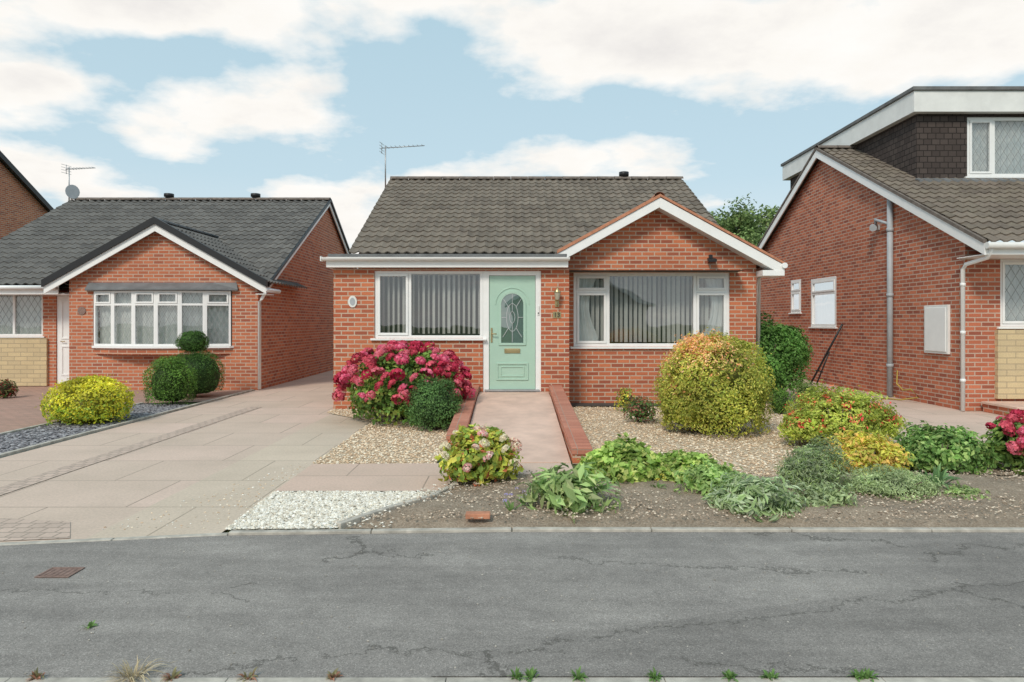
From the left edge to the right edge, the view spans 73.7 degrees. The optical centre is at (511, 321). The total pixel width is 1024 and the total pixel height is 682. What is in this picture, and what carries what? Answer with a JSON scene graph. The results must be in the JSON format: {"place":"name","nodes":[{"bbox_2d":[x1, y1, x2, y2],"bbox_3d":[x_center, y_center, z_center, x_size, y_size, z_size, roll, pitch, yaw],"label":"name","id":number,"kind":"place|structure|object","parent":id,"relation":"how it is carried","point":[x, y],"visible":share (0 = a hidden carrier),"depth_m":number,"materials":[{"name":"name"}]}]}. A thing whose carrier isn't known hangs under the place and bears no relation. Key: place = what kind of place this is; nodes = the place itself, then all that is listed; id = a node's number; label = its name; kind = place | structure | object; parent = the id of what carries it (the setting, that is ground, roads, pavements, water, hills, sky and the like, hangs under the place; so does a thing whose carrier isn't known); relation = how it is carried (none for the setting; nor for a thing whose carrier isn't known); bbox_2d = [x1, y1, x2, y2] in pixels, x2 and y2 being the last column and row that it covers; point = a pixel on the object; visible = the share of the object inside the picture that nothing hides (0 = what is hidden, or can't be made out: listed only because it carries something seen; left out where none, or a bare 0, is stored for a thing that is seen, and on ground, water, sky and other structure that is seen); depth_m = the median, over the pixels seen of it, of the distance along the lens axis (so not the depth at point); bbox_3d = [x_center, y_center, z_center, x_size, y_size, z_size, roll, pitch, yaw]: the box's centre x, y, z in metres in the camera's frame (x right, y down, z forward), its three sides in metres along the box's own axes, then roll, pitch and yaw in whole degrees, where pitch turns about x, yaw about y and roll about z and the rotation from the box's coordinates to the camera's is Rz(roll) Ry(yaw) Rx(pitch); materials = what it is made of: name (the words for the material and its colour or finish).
{"place":"outdoors","nodes":[
{"label":"outdoors","id":0,"kind":"place"},
{"bbox_2d":[0,151,53,238],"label":"brick house","id":1,"kind":"structure","parent":0,"point":[23,201],"depth_m":26.12,"materials":[{"name":"red brick"}]},
{"bbox_2d":[0,386,245,432],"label":"neighbour driveway","id":2,"kind":"structure","parent":0,"point":[18,411],"depth_m":12.70,"materials":[{"name":"concrete"}]},
{"bbox_2d":[0,379,19,397],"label":"plant","id":3,"kind":"object","parent":2,"relation":"on","point":[7,389],"visible":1,"depth_m":13.38,"materials":[{"name":"green plant"}]},
{"bbox_2d":[173,330,225,396],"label":"topiary","id":4,"kind":"object","parent":2,"relation":"on","point":[207,368],"visible":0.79,"depth_m":13.41,"materials":[{"name":"green plant"}]},
{"bbox_2d":[0,370,332,542],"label":"driveway","id":5,"kind":"structure","parent":0,"point":[90,500],"depth_m":7.54,"materials":[{"name":"beige concrete"}]},
{"bbox_2d":[0,518,69,540],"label":"drive apron","id":6,"kind":"object","parent":5,"relation":"on","point":[18,529],"visible":1,"depth_m":4.91,"materials":[{"name":"beige concrete"}]},
{"bbox_2d":[0,407,259,494],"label":"drive sett strip","id":7,"kind":"object","parent":5,"relation":"on","point":[8,488],"visible":1,"depth_m":7.62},
{"bbox_2d":[86,414,370,538],"bbox_3d":[-2.500,1.495,7.900,0.880,0.001,6.400,0,0,0],"label":"driveway strip","id":8,"kind":"object","parent":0,"point":[309,445],"visible":0.8,"depth_m":6.17,"materials":[{"name":"beige concrete"}]},
{"bbox_2d":[102,462,316,529],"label":"gravel stones","id":9,"kind":"object","parent":8,"relation":"on","point":[220,504],"visible":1,"depth_m":5.64,"materials":[{"name":"beige gravel"}]},
{"bbox_2d":[275,463,572,490],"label":"cross path","id":10,"kind":"structure","parent":0,"point":[375,477],"depth_m":6.57,"materials":[{"name":"beige concrete"}]},
{"bbox_2d":[0,532,1023,678],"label":"pavement","id":11,"kind":"structure","parent":0,"point":[424,615],"depth_m":3.84,"materials":[{"name":"grey asphalt"}]},
{"bbox_2d":[34,567,84,577],"bbox_3d":[-2.700,1.496,4.080,0.200,0.005,0.160,0,0,0],"label":"utility cover","id":12,"kind":"object","parent":11,"relation":"on","point":[59,572],"visible":1,"depth_m":4.07,"materials":[{"name":"metal"}]},
{"bbox_2d":[3,533,1020,673],"bbox_3d":[0.262,1.497,3.870,9.484,0.010,1.947,0,0,0],"label":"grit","id":13,"kind":"object","parent":11,"relation":"on","point":[509,597],"visible":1,"depth_m":3.68,"materials":[{"name":"gravel"}]},
{"bbox_2d":[432,581,1023,675],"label":"pavement patch","id":14,"kind":"object","parent":11,"relation":"on","point":[833,637],"visible":1,"depth_m":3.18,"materials":[{"name":"grey asphalt"}]},
{"bbox_2d":[0,0,1023,253],"label":"sky","id":15,"kind":"structure","parent":0,"point":[181,98],"materials":[{"name":"blue"}]},
{"bbox_2d":[446,385,592,463],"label":"entrance ramp","id":16,"kind":"structure","parent":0,"point":[544,427],"depth_m":9.02,"materials":[{"name":"concrete"}]},
{"bbox_2d":[144,390,1023,533],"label":"garden ground","id":17,"kind":"structure","parent":0,"point":[228,531],"depth_m":7.14,"materials":[{"name":"brown soil"}]},
{"bbox_2d":[0,402,143,434],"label":"slate edging","id":18,"kind":"object","parent":17,"relation":"on","point":[20,429],"visible":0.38,"depth_m":9.54,"materials":[{"name":"stone"}]},
{"bbox_2d":[0,403,186,452],"bbox_3d":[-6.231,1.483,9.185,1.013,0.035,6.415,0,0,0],"label":"slate chips","id":19,"kind":"object","parent":17,"relation":"on","point":[137,413],"visible":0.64,"depth_m":9.38,"materials":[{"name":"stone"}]},
{"bbox_2d":[34,373,138,424],"bbox_3d":[-6.299,1.133,10.167,1.308,0.746,1.297,0,0,0],"label":"variegated shrub","id":20,"kind":"object","parent":19,"relation":"on","point":[87,399],"visible":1,"depth_m":9.83,"materials":[{"name":"yellow plant"}]},
{"bbox_2d":[0,389,253,457],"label":"drive edging","id":21,"kind":"object","parent":17,"relation":"on","point":[28,448],"visible":0.54,"depth_m":9.49,"materials":[{"name":"concrete"}]},
{"bbox_2d":[141,354,200,405],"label":"green shrub","id":22,"kind":"object","parent":17,"relation":"on","point":[167,381],"visible":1,"depth_m":12.17,"materials":[{"name":"green plant"}]},
{"bbox_2d":[0,193,351,389],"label":"brick bungalow","id":23,"kind":"object","parent":17,"relation":"on","point":[245,284],"visible":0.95,"depth_m":15.84,"materials":[{"name":"brick"}]},
{"bbox_2d":[0,295,44,337],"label":"window","id":24,"kind":"structure","parent":23,"relation":"in","point":[21,316],"depth_m":16.04,"materials":[{"name":"white plastic"}]},
{"bbox_2d":[57,292,68,383],"bbox_3d":[-10.210,0.370,15.935,0.820,2.140,0.130,0,0,0],"label":"door","id":25,"kind":"structure","parent":23,"relation":"in","point":[62,300],"depth_m":15.93,"materials":[{"name":"white plastic"}]},
{"bbox_2d":[65,185,79,200],"bbox_3d":[-13.135,-3.842,20.367,0.145,0.497,0.387,0,0,41],"label":"satellite dish","id":26,"kind":"object","parent":23,"relation":"attached to","point":[72,191],"visible":0.95,"depth_m":20.32,"materials":[{"name":"metal"}]},
{"bbox_2d":[61,164,94,200],"bbox_3d":[-12.930,-4.140,20.381,1.018,1.180,0.360,0,0,16],"label":"tv antenna","id":27,"kind":"object","parent":23,"relation":"on","point":[69,169],"visible":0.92,"depth_m":20.49,"materials":[{"name":"metal"}]},
{"bbox_2d":[77,307,85,314],"bbox_3d":[-9.450,-0.250,14.992,0.180,0.180,0.015,0,0,0],"label":"wall plaque","id":28,"kind":"object","parent":23,"relation":"attached to","point":[81,310],"depth_m":14.98,"materials":[{"name":"stone"}]},
{"bbox_2d":[84,282,237,354],"bbox_3d":[-7.675,-0.085,14.866,3.350,1.570,0.533,0,0,0],"label":"window","id":29,"kind":"structure","parent":23,"relation":"in","point":[143,318],"depth_m":14.88,"materials":[{"name":"white plastic"}]},
{"bbox_2d":[224,490,432,529],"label":"gravel","id":30,"kind":"structure","parent":17,"relation":"on","point":[301,515],"depth_m":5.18,"materials":[{"name":"grey gravel"}]},
{"bbox_2d":[313,408,449,463],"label":"gravel","id":31,"kind":"structure","parent":17,"relation":"on","point":[386,456],"depth_m":8.26,"materials":[{"name":"beige gravel"}]},
{"bbox_2d":[332,340,475,425],"bbox_3d":[-1.625,0.885,10.317,2.060,1.242,1.922,0,0,36],"label":"hydrangea","id":32,"kind":"object","parent":31,"relation":"on","point":[387,375],"visible":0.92,"depth_m":9.86,"materials":[{"name":"pink plant"}]},
{"bbox_2d":[402,375,463,430],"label":"dark green shrub","id":33,"kind":"object","parent":31,"relation":"on","point":[434,407],"visible":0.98,"depth_m":9.27,"materials":[{"name":"green plant"}]},
{"bbox_2d":[336,479,459,528],"bbox_3d":[-0.822,1.502,5.622,0.174,0.095,1.602,0,0,29],"label":"bed edging","id":34,"kind":"object","parent":17,"relation":"on","point":[357,519],"visible":0.28,"depth_m":5.36,"materials":[{"name":"concrete"}]},
{"bbox_2d":[310,483,471,527],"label":"gravel stones","id":35,"kind":"object","parent":34,"relation":"on","point":[376,526],"visible":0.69,"depth_m":5.28,"materials":[{"name":"gravel"}]},
{"bbox_2d":[0,527,1023,545],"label":"garden kerb","id":36,"kind":"structure","parent":17,"relation":"on","point":[634,529],"depth_m":4.88,"materials":[{"name":"concrete"}]},
{"bbox_2d":[320,171,787,408],"bbox_3d":[0.830,-1.230,17.021,8.080,5.460,11.222,0,0,0],"label":"brick bungalow","id":37,"kind":"object","parent":17,"relation":"on","point":[472,272],"visible":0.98,"depth_m":12.40,"materials":[{"name":"red brick"}]},
{"bbox_2d":[348,296,356,306],"bbox_3d":[-2.730,-0.350,11.688,0.150,0.200,0.020,0,0,0],"label":"wall plaque","id":38,"kind":"object","parent":37,"relation":"attached to","point":[352,301],"depth_m":11.68,"materials":[{"name":"white ceramic"}]},
{"bbox_2d":[380,142,424,186],"bbox_3d":[-2.852,-4.089,17.682,1.167,1.178,0.360,0,0,14],"label":"tv antenna","id":39,"kind":"object","parent":37,"relation":"attached to","point":[381,148],"visible":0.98,"depth_m":17.78,"materials":[{"name":"metal"}]},
{"bbox_2d":[370,271,485,339],"bbox_3d":[-1.430,-0.282,11.820,1.980,1.195,0.340,0,0,0],"label":"window","id":40,"kind":"structure","parent":37,"relation":"in","point":[408,335],"depth_m":11.92,"materials":[{"name":"white plastic"}]},
{"bbox_2d":[489,276,534,388],"bbox_3d":[0.005,0.180,11.739,0.790,1.951,0.121,0,0,0],"label":"door","id":41,"kind":"structure","parent":37,"relation":"in","point":[511,298],"depth_m":11.75,"materials":[{"name":"green paint"}]},
{"bbox_2d":[553,312,560,317],"bbox_3d":[0.770,-0.120,11.688,0.140,0.110,0.022,0,0,0],"label":"number plate","id":42,"kind":"object","parent":37,"relation":"attached to","point":[556,314],"visible":1,"depth_m":11.69,"materials":[{"name":"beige metal"}]},
{"bbox_2d":[554,287,560,306],"bbox_3d":[0.770,-0.427,11.614,0.124,0.335,0.171,0,0,0],"label":"wall lantern","id":43,"kind":"object","parent":37,"relation":"attached to","point":[557,291],"depth_m":11.56,"materials":[{"name":"gold metal"}]},
{"bbox_2d":[570,273,728,348],"bbox_3d":[2.540,-0.207,12.520,2.960,1.385,0.340,0,0,0],"label":"window","id":44,"kind":"structure","parent":37,"relation":"in","point":[716,290],"depth_m":12.57,"materials":[{"name":"white plastic"}]},
{"bbox_2d":[707,255,716,261],"bbox_3d":[3.605,-1.151,12.325,0.150,0.138,0.149,0,0,0],"label":"security light","id":45,"kind":"object","parent":37,"relation":"attached to","point":[710,259],"visible":1,"depth_m":12.26,"materials":[{"name":"black plastic"}]},
{"bbox_2d":[572,404,890,475],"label":"gravel","id":46,"kind":"structure","parent":17,"relation":"on","point":[660,439],"depth_m":8.68,"materials":[{"name":"beige gravel"}]},
{"bbox_2d":[614,387,635,411],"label":"flowering plant","id":47,"kind":"object","parent":46,"relation":"on","point":[624,398],"visible":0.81,"depth_m":11.30,"materials":[{"name":"yellow plant"}]},
{"bbox_2d":[620,395,658,422],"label":"dark leaved plant","id":48,"kind":"object","parent":46,"relation":"on","point":[640,408],"visible":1,"depth_m":10.05,"materials":[{"name":"green plant"}]},
{"bbox_2d":[651,327,781,437],"bbox_3d":[2.719,0.786,9.267,1.635,1.437,1.613,0,0,-34],"label":"golden shrub","id":49,"kind":"object","parent":46,"relation":"on","point":[711,382],"visible":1,"depth_m":8.86,"materials":[{"name":"yellow plant"}]},
{"bbox_2d":[767,388,792,413],"bbox_3d":[4.350,1.285,11.073,0.410,0.435,0.407,0,0,0],"label":"box ball","id":50,"kind":"object","parent":46,"relation":"on","point":[778,403],"visible":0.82,"depth_m":10.98,"materials":[{"name":"green plant"}]},
{"bbox_2d":[709,192,777,245],"bbox_3d":[10.850,-2.212,34.237,5.895,7.639,7.882,0,0,34],"label":"garden tree","id":51,"kind":"object","parent":17,"relation":"on","point":[744,225],"visible":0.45,"depth_m":32.23,"materials":[{"name":"green plant"}]},
{"bbox_2d":[758,206,779,233],"bbox_3d":[14.720,-2.507,36.689,6.336,8.230,6.492,0,0,0],"label":"garden tree","id":52,"kind":"object","parent":17,"relation":"on","point":[777,207],"visible":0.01,"depth_m":36.20,"materials":[{"name":"green plant"}]},
{"bbox_2d":[756,311,814,400],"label":"laurel shrub","id":53,"kind":"object","parent":17,"relation":"on","point":[786,347],"visible":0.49,"depth_m":12.52,"materials":[{"name":"green plant"}]},
{"bbox_2d":[756,86,1023,410],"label":"dormer bungalow","id":54,"kind":"object","parent":17,"relation":"on","point":[929,180],"visible":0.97,"depth_m":14.05,"materials":[{"name":"brick"}]},
{"bbox_2d":[788,279,801,313],"bbox_3d":[7.608,-0.672,18.275,0.115,0.915,0.770,0,0,0],"label":"window","id":55,"kind":"structure","parent":54,"relation":"in","point":[795,284],"depth_m":18.27,"materials":[{"name":"white plastic"}]},
{"bbox_2d":[808,276,836,328],"bbox_3d":[7.607,-0.463,16.675,0.115,1.235,1.470,0,0,0],"label":"window","id":56,"kind":"structure","parent":54,"relation":"in","point":[823,290],"depth_m":16.68,"materials":[{"name":"white plastic"}]},
{"bbox_2d":[869,224,879,230],"bbox_3d":[7.476,-1.945,14.074,0.194,0.187,0.338,0,0,28],"label":"security camera","id":57,"kind":"object","parent":54,"relation":"attached to","point":[872,227],"visible":0.98,"depth_m":13.96,"materials":[{"name":"white plastic"}]},
{"bbox_2d":[924,305,949,353],"bbox_3d":[7.566,0.130,12.170,0.065,0.860,0.680,0,0,0],"label":"meter box","id":58,"kind":"object","parent":54,"relation":"attached to","point":[937,329],"visible":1,"depth_m":12.09,"materials":[{"name":"white plastic"}]},
{"bbox_2d":[925,307,945,351],"bbox_3d":[7.542,0.130,12.170,0.015,0.780,0.600,0,0,0],"label":"door","id":59,"kind":"structure","parent":58,"relation":"in","point":[935,318],"depth_m":12.14,"materials":[{"name":"white plastic"}]},
{"bbox_2d":[964,117,1023,177],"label":"window","id":60,"kind":"structure","parent":54,"relation":"in","point":[995,145],"depth_m":14.23,"materials":[{"name":"white plastic"}]},
{"bbox_2d":[997,259,1023,328],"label":"window","id":61,"kind":"structure","parent":54,"relation":"in","point":[1011,270],"depth_m":11.58,"materials":[{"name":"white plastic"}]},
{"bbox_2d":[347,442,1023,527],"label":"soil","id":62,"kind":"structure","parent":0,"point":[1010,487],"depth_m":5.17,"materials":[{"name":"brown soil"}]},
{"bbox_2d":[465,511,489,518],"bbox_3d":[-0.250,1.420,5.020,0.180,0.040,0.080,0,0,0],"label":"loose brick","id":63,"kind":"object","parent":62,"relation":"on","point":[478,514],"visible":1,"depth_m":4.98,"materials":[{"name":"brick"}]},
{"bbox_2d":[434,423,523,485],"bbox_3d":[-0.297,1.230,6.341,0.822,0.550,0.810,0,0,0],"label":"hydrangea","id":64,"kind":"object","parent":62,"relation":"on","point":[476,451],"visible":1,"depth_m":6.16,"materials":[{"name":"green plant"}]},
{"bbox_2d":[503,493,526,510],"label":"flower","id":65,"kind":"object","parent":62,"relation":"on","point":[510,507],"visible":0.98,"depth_m":5.22,"materials":[{"name":"green plant"}]},
{"bbox_2d":[514,472,539,493],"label":"strappy plant","id":66,"kind":"object","parent":62,"relation":"on","point":[535,491],"visible":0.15,"depth_m":5.76,"materials":[{"name":"green plant"}]},
{"bbox_2d":[517,462,621,523],"bbox_3d":[0.461,1.314,5.374,0.706,0.430,0.823,0,0,-42],"label":"broad leaved plant","id":67,"kind":"object","parent":62,"relation":"on","point":[557,487],"visible":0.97,"depth_m":5.28,"materials":[{"name":"green plant"}]},
{"bbox_2d":[538,465,621,508],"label":"strappy plant","id":68,"kind":"object","parent":62,"relation":"on","point":[604,488],"visible":0.24,"depth_m":5.40,"materials":[{"name":"green plant"}]},
{"bbox_2d":[575,432,672,483],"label":"leafy perennial","id":69,"kind":"object","parent":62,"relation":"on","point":[621,460],"visible":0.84,"depth_m":6.15,"materials":[{"name":"green plant"}]},
{"bbox_2d":[650,474,666,488],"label":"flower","id":70,"kind":"object","parent":62,"relation":"on","point":[658,485],"visible":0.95,"depth_m":5.86,"materials":[{"name":"green plant"}]},
{"bbox_2d":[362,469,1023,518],"bbox_3d":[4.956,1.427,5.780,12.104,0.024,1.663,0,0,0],"label":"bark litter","id":71,"kind":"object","parent":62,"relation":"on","point":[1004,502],"visible":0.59,"depth_m":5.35,"materials":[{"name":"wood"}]},
{"bbox_2d":[657,449,734,483],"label":"leafy perennial","id":72,"kind":"object","parent":62,"relation":"on","point":[680,460],"visible":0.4,"depth_m":6.14,"materials":[{"name":"green plant"}]},
{"bbox_2d":[671,460,747,496],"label":"trailing plant","id":73,"kind":"object","parent":62,"relation":"on","point":[703,476],"visible":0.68,"depth_m":5.70,"materials":[{"name":"green plant"}]},
{"bbox_2d":[700,471,811,522],"bbox_3d":[1.890,1.346,5.338,0.758,0.330,0.724,0,0,-25],"label":"silvery plant","id":74,"kind":"object","parent":62,"relation":"on","point":[752,495],"visible":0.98,"depth_m":5.17,"materials":[{"name":"green plant"}]},
{"bbox_2d":[774,432,853,490],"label":"lavender","id":75,"kind":"object","parent":62,"relation":"on","point":[809,465],"visible":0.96,"depth_m":5.86,"materials":[{"name":"green plant"}]},
{"bbox_2d":[788,481,864,508],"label":"trailing plant","id":76,"kind":"object","parent":62,"relation":"on","point":[822,496],"visible":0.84,"depth_m":5.35,"materials":[{"name":"green plant"}]},
{"bbox_2d":[777,379,909,447],"bbox_3d":[3.957,1.105,8.175,1.406,0.804,1.292,0,0,26],"label":"red flowered shrub","id":77,"kind":"object","parent":62,"relation":"on","point":[835,412],"visible":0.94,"depth_m":7.92,"materials":[{"name":"green plant"}]},
{"bbox_2d":[824,428,915,474],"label":"yellow leaf shrub","id":78,"kind":"object","parent":62,"relation":"on","point":[871,449],"visible":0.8,"depth_m":6.46,"materials":[{"name":"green plant"}]},
{"bbox_2d":[841,464,946,502],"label":"ferny plant","id":79,"kind":"object","parent":62,"relation":"on","point":[893,482],"visible":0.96,"depth_m":5.72,"materials":[{"name":"green plant"}]},
{"bbox_2d":[915,463,964,489],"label":"strappy plant","id":80,"kind":"object","parent":62,"relation":"on","point":[942,475],"visible":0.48,"depth_m":5.95,"materials":[{"name":"green plant"}]},
{"bbox_2d":[892,420,1000,474],"bbox_3d":[4.293,1.247,6.824,0.974,0.520,0.844,0,0,38],"label":"green perennial","id":81,"kind":"object","parent":62,"relation":"on","point":[927,445],"visible":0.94,"depth_m":6.62,"materials":[{"name":"green plant"}]},
{"bbox_2d":[940,480,990,500],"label":"creeping plant","id":82,"kind":"object","parent":62,"relation":"on","point":[964,490],"visible":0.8,"depth_m":5.70,"materials":[{"name":"green plant"}]},
{"bbox_2d":[980,409,1023,474],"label":"hydrangea","id":83,"kind":"object","parent":62,"relation":"on","point":[1005,441],"visible":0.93,"depth_m":6.69,"materials":[{"name":"pink plant"}]},
{"bbox_2d":[766,377,1021,442],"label":"driveway","id":84,"kind":"structure","parent":0,"point":[914,412],"depth_m":10.91,"materials":[{"name":"beige concrete"}]},
{"bbox_2d":[793,381,816,406],"bbox_3d":[4.996,1.247,11.573,0.486,0.512,0.480,0,0,0],"label":"box ball","id":85,"kind":"object","parent":84,"relation":"on","point":[801,388],"visible":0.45,"depth_m":11.52,"materials":[{"name":"green plant"}]},
{"bbox_2d":[811,324,842,383],"bbox_3d":[7.337,0.765,15.969,0.138,1.454,0.889,0,0,-24],"label":"leaning pole","id":86,"kind":"object","parent":84,"relation":"on","point":[826,354],"visible":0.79,"depth_m":15.99,"materials":[{"name":"black plastic"}]},
{"bbox_2d":[882,370,918,399],"bbox_3d":[7.380,1.219,12.951,0.385,0.548,0.921,0,0,0],"label":"garden hose","id":87,"kind":"object","parent":84,"relation":"on","point":[902,389],"visible":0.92,"depth_m":13.03,"materials":[{"name":"rubber"}]},
{"bbox_2d":[981,401,1023,415],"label":"door step","id":88,"kind":"object","parent":84,"relation":"on","point":[1000,407],"depth_m":11.06,"materials":[{"name":"brick"}]},
{"label":"ground","id":89,"kind":"structure","parent":0,"visible":0},
{"bbox_2d":[0,678,1023,681],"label":"road kerb","id":90,"kind":"structure","parent":89,"relation":"on","point":[533,680],"depth_m":2.85,"materials":[{"name":"concrete"}]},
{"bbox_2d":[27,667,44,680],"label":"kerb weed","id":91,"kind":"object","parent":90,"relation":"on","point":[35,675],"visible":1,"depth_m":2.86,"materials":[{"name":"brown plant"}]},
{"bbox_2d":[96,656,174,681],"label":"dry grass","id":92,"kind":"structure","parent":90,"relation":"on","point":[133,676],"depth_m":2.88,"materials":[{"name":"beige plant"}]},
{"bbox_2d":[161,666,181,681],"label":"kerb weed","id":93,"kind":"object","parent":90,"relation":"on","point":[175,674],"visible":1,"depth_m":2.87,"materials":[{"name":"brown plant"}]},
{"bbox_2d":[236,667,256,681],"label":"kerb weed","id":94,"kind":"object","parent":90,"relation":"on","point":[251,676],"visible":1,"depth_m":2.87,"materials":[{"name":"brown plant"}]},
{"bbox_2d":[327,668,342,679],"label":"kerb weed","id":95,"kind":"object","parent":90,"relation":"on","point":[334,674],"visible":1,"depth_m":2.87,"materials":[{"name":"brown plant"}]},
{"bbox_2d":[507,666,526,680],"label":"kerb weed","id":96,"kind":"object","parent":90,"relation":"on","point":[518,675],"visible":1,"depth_m":2.86,"materials":[{"name":"green plant"}]},
{"bbox_2d":[525,666,539,681],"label":"kerb weed","id":97,"kind":"object","parent":90,"relation":"on","point":[531,673],"visible":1,"depth_m":2.88,"materials":[{"name":"green plant"}]},
{"bbox_2d":[569,666,588,681],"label":"kerb weed","id":98,"kind":"object","parent":90,"relation":"on","point":[579,676],"visible":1,"depth_m":2.87,"materials":[{"name":"green plant"}]},
{"bbox_2d":[647,667,662,681],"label":"kerb weed","id":99,"kind":"object","parent":90,"relation":"on","point":[653,675],"visible":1,"depth_m":2.87,"materials":[{"name":"green plant"}]},
{"bbox_2d":[721,669,738,681],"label":"kerb weed","id":100,"kind":"object","parent":90,"relation":"on","point":[728,674],"visible":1,"depth_m":2.87,"materials":[{"name":"green plant"}]},
{"bbox_2d":[758,668,779,679],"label":"kerb weed","id":101,"kind":"object","parent":90,"relation":"on","point":[769,675],"visible":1,"depth_m":2.87,"materials":[{"name":"green plant"}]},
{"bbox_2d":[848,669,869,681],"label":"kerb weed","id":102,"kind":"object","parent":90,"relation":"on","point":[857,674],"visible":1,"depth_m":2.87,"materials":[{"name":"green plant"}]},
{"bbox_2d":[856,667,878,681],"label":"kerb weed","id":103,"kind":"object","parent":90,"relation":"on","point":[868,673],"visible":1,"depth_m":2.86,"materials":[{"name":"green plant"}]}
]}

